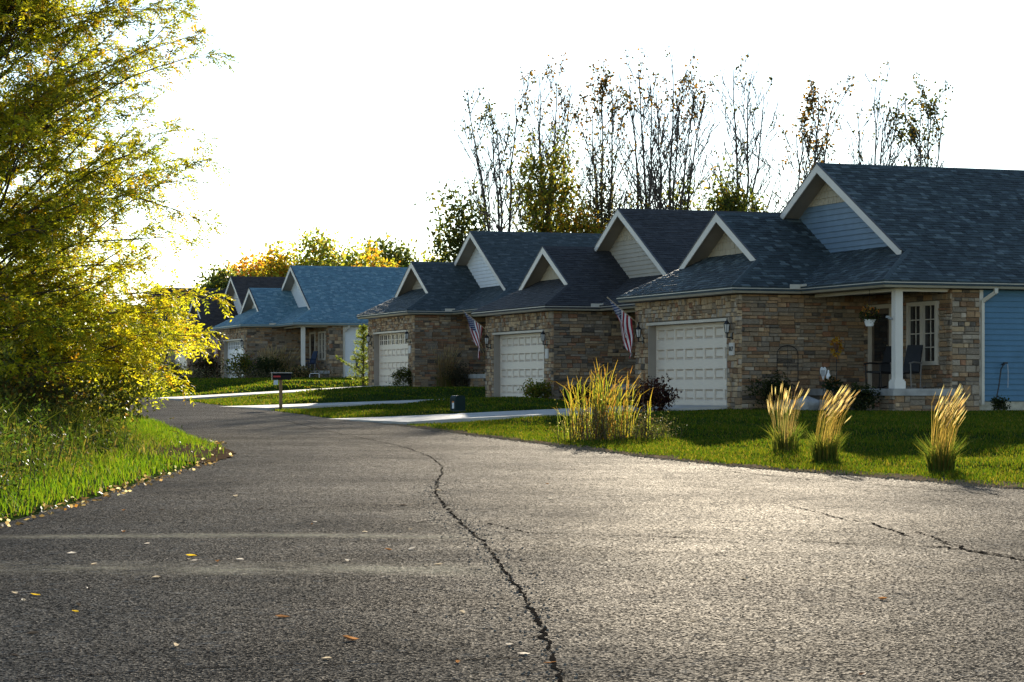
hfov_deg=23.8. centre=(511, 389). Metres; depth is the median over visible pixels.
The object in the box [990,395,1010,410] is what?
shrub
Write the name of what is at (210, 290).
stone house
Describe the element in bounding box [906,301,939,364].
window
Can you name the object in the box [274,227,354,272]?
leafy tree
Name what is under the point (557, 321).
stone house
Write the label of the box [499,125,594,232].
leafy tree
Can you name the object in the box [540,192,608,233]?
leafy tree
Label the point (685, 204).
leafy tree
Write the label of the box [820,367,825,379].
heart sign
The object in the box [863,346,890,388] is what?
rocking chair
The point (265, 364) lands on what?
shrub
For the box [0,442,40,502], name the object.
weed clump
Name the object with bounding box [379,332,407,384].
garage door
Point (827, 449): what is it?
reed grass
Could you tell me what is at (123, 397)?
shrub
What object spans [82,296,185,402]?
leafy tree
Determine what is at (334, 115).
sky
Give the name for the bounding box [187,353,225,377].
shrub
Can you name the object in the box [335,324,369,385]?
young conifer
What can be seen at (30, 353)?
shrub
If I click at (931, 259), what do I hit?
stone house
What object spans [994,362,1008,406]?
hook
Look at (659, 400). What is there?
shrub
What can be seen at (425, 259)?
leafy tree
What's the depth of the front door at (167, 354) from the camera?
168.15 m
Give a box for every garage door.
[175,348,186,375]
[228,340,242,377]
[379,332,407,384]
[500,332,543,397]
[656,322,726,405]
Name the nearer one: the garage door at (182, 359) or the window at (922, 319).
the window at (922, 319)
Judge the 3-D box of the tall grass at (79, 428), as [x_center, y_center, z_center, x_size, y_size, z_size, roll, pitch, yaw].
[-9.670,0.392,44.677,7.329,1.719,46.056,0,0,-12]
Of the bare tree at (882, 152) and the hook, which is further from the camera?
the bare tree at (882, 152)
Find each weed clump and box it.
[0,393,72,445]
[0,414,112,460]
[0,419,53,486]
[0,422,66,470]
[0,435,94,478]
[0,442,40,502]
[14,417,182,451]
[79,400,139,433]
[174,365,216,378]
[178,365,220,377]
[201,366,262,377]
[255,366,293,377]
[288,367,354,377]
[548,396,651,441]
[605,411,684,439]
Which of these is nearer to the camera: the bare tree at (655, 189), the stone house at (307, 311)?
the bare tree at (655, 189)
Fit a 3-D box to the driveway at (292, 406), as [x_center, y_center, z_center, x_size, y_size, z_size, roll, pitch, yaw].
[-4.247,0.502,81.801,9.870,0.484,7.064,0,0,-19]
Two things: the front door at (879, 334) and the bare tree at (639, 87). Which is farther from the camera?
the bare tree at (639, 87)
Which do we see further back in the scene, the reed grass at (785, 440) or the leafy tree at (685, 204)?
the leafy tree at (685, 204)
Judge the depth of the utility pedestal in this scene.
67.10 m
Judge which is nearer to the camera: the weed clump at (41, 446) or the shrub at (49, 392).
the weed clump at (41, 446)
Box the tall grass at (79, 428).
[0,386,183,494]
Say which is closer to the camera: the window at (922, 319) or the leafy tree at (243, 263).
the window at (922, 319)
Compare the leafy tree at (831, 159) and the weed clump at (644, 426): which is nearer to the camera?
the weed clump at (644, 426)
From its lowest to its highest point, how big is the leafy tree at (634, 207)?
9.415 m
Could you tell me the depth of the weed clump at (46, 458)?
28.41 m
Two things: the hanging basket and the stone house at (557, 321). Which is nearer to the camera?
the hanging basket
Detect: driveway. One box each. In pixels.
[158,385,406,400]
[221,399,439,410]
[333,405,728,423]
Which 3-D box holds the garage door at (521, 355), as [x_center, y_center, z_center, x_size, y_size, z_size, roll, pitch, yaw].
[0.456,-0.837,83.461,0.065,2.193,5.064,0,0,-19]
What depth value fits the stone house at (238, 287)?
148.72 m
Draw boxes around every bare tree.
[452,72,541,231]
[496,52,601,231]
[567,59,658,230]
[578,47,698,209]
[615,44,736,210]
[690,50,796,211]
[746,75,858,211]
[837,60,913,165]
[881,72,954,167]
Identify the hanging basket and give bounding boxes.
[859,290,880,325]
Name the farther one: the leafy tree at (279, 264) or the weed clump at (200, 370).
the leafy tree at (279, 264)
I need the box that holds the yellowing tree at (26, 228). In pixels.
[0,0,240,432]
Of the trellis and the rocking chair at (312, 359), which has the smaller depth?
the trellis
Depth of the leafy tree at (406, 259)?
204.45 m
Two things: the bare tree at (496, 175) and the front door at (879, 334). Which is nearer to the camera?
the front door at (879, 334)
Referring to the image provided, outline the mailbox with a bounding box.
[271,372,291,409]
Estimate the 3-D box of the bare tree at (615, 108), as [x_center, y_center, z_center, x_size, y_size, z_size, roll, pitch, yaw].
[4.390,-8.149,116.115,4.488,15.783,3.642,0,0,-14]
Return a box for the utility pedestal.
[450,395,465,411]
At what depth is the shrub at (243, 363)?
132.31 m
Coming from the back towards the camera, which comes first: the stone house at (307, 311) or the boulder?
the stone house at (307, 311)
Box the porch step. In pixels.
[774,400,838,409]
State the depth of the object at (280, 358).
132.35 m
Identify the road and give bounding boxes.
[0,393,1023,681]
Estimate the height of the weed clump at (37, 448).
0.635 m
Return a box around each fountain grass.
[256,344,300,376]
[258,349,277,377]
[431,346,462,386]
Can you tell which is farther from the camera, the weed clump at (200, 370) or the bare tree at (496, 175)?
the weed clump at (200, 370)
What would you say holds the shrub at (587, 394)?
on the ground at (261, 389)
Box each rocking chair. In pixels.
[305,351,317,370]
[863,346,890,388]
[890,345,925,388]
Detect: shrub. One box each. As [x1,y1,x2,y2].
[0,325,57,404]
[0,337,38,413]
[0,363,92,427]
[47,352,159,432]
[162,361,192,378]
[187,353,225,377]
[216,346,257,378]
[247,353,290,377]
[285,363,318,377]
[386,366,414,386]
[435,361,476,386]
[517,378,555,398]
[560,383,596,399]
[622,373,681,411]
[745,369,794,408]
[843,382,884,410]
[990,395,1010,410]
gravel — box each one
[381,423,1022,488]
[414,480,622,681]
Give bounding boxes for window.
[318,331,325,359]
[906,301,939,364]
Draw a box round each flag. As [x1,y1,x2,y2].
[207,333,219,359]
[462,310,488,359]
[607,297,638,357]
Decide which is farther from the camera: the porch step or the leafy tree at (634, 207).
the leafy tree at (634, 207)
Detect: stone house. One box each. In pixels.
[109,287,225,372]
[161,276,284,377]
[213,265,407,377]
[357,231,601,386]
[471,208,780,399]
[616,163,1023,410]
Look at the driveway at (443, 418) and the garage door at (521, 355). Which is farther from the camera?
the garage door at (521, 355)
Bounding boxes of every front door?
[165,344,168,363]
[309,332,315,369]
[868,304,890,387]
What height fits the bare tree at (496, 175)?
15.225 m
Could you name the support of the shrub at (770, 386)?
on the ground at (261, 389)
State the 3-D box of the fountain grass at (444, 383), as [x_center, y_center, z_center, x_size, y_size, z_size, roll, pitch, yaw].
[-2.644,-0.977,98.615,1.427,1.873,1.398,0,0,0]
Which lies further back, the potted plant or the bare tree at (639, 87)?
the bare tree at (639, 87)
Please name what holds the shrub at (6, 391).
on the ground at (261, 389)
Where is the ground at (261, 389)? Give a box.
[0,376,1023,522]
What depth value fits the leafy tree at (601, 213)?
113.85 m
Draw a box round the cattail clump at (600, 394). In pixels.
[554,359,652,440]
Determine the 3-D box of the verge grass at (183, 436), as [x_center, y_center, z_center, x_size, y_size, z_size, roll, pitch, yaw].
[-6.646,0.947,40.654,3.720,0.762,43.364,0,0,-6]
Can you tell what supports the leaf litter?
on the ground at (261, 389)
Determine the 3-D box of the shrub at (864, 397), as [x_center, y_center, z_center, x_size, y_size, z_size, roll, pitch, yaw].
[8.510,0.219,59.000,0.980,0.843,0.948,0,0,-37]
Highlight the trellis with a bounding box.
[777,345,797,393]
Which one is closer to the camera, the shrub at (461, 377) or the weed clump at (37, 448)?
the weed clump at (37, 448)
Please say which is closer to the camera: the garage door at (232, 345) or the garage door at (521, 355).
the garage door at (521, 355)
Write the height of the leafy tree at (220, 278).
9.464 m
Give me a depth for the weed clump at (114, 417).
47.19 m
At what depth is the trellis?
62.48 m
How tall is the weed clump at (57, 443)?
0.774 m
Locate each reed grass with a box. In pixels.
[762,383,809,450]
[806,385,859,461]
[913,385,969,471]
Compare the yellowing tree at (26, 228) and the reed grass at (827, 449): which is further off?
the yellowing tree at (26, 228)
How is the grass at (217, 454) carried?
on the ground at (261, 389)
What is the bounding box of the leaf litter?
[0,438,232,527]
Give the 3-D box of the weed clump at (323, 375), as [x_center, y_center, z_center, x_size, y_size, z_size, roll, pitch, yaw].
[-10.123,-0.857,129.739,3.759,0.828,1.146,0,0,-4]
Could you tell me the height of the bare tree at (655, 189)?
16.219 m
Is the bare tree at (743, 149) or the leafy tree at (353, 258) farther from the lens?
the leafy tree at (353, 258)
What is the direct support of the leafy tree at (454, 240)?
on the ground at (261, 389)
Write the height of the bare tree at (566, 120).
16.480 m
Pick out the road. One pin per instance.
(634, 563)
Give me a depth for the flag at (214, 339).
140.94 m
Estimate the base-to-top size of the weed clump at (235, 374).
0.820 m
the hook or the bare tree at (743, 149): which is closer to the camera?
the hook
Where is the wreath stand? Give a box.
[830,336,843,388]
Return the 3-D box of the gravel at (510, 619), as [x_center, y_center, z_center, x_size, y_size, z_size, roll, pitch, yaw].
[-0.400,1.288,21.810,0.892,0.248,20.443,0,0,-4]
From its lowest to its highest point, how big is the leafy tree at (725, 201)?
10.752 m
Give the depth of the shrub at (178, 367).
132.57 m
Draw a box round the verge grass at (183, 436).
[0,416,225,519]
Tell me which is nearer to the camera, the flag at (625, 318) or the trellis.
the trellis
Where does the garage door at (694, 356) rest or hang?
in the stone house at (931, 259)
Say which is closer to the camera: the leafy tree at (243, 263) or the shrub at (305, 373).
the shrub at (305, 373)
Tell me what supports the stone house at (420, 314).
on the ground at (261, 389)
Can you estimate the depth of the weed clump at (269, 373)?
130.10 m
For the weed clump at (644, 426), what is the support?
on the ground at (261, 389)
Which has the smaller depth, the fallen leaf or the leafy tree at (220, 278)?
the fallen leaf
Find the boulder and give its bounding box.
[795,396,819,410]
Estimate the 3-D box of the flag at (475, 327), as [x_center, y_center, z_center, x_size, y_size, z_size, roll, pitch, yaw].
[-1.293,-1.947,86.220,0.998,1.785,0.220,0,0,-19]
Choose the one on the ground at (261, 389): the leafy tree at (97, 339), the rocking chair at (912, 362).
the leafy tree at (97, 339)
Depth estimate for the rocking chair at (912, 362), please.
60.12 m
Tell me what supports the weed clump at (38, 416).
on the ground at (261, 389)
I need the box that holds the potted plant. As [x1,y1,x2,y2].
[821,376,844,401]
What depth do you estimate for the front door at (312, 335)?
135.34 m
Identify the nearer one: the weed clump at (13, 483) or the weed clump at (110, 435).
the weed clump at (13, 483)
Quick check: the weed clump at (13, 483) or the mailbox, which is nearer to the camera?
the weed clump at (13, 483)
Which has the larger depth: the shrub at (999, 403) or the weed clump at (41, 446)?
the shrub at (999, 403)
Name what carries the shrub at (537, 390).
on the ground at (261, 389)
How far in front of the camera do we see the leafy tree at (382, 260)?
185.93 m
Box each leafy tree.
[11,282,143,398]
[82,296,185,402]
[193,254,251,287]
[209,246,270,275]
[241,240,304,276]
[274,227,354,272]
[330,236,391,266]
[341,234,400,266]
[355,232,427,266]
[402,252,443,266]
[414,177,502,261]
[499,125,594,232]
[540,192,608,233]
[577,132,624,233]
[609,185,649,218]
[659,171,715,209]
[695,153,773,211]
[796,152,845,183]
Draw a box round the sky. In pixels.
[0,0,1023,330]
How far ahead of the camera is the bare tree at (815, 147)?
114.70 m
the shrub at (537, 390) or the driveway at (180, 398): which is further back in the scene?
the driveway at (180, 398)
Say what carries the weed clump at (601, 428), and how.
on the ground at (261, 389)
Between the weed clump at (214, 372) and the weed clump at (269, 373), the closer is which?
the weed clump at (269, 373)
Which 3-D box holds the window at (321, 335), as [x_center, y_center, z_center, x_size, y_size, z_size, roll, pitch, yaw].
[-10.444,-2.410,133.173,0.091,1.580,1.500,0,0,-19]
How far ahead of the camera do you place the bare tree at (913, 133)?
113.21 m

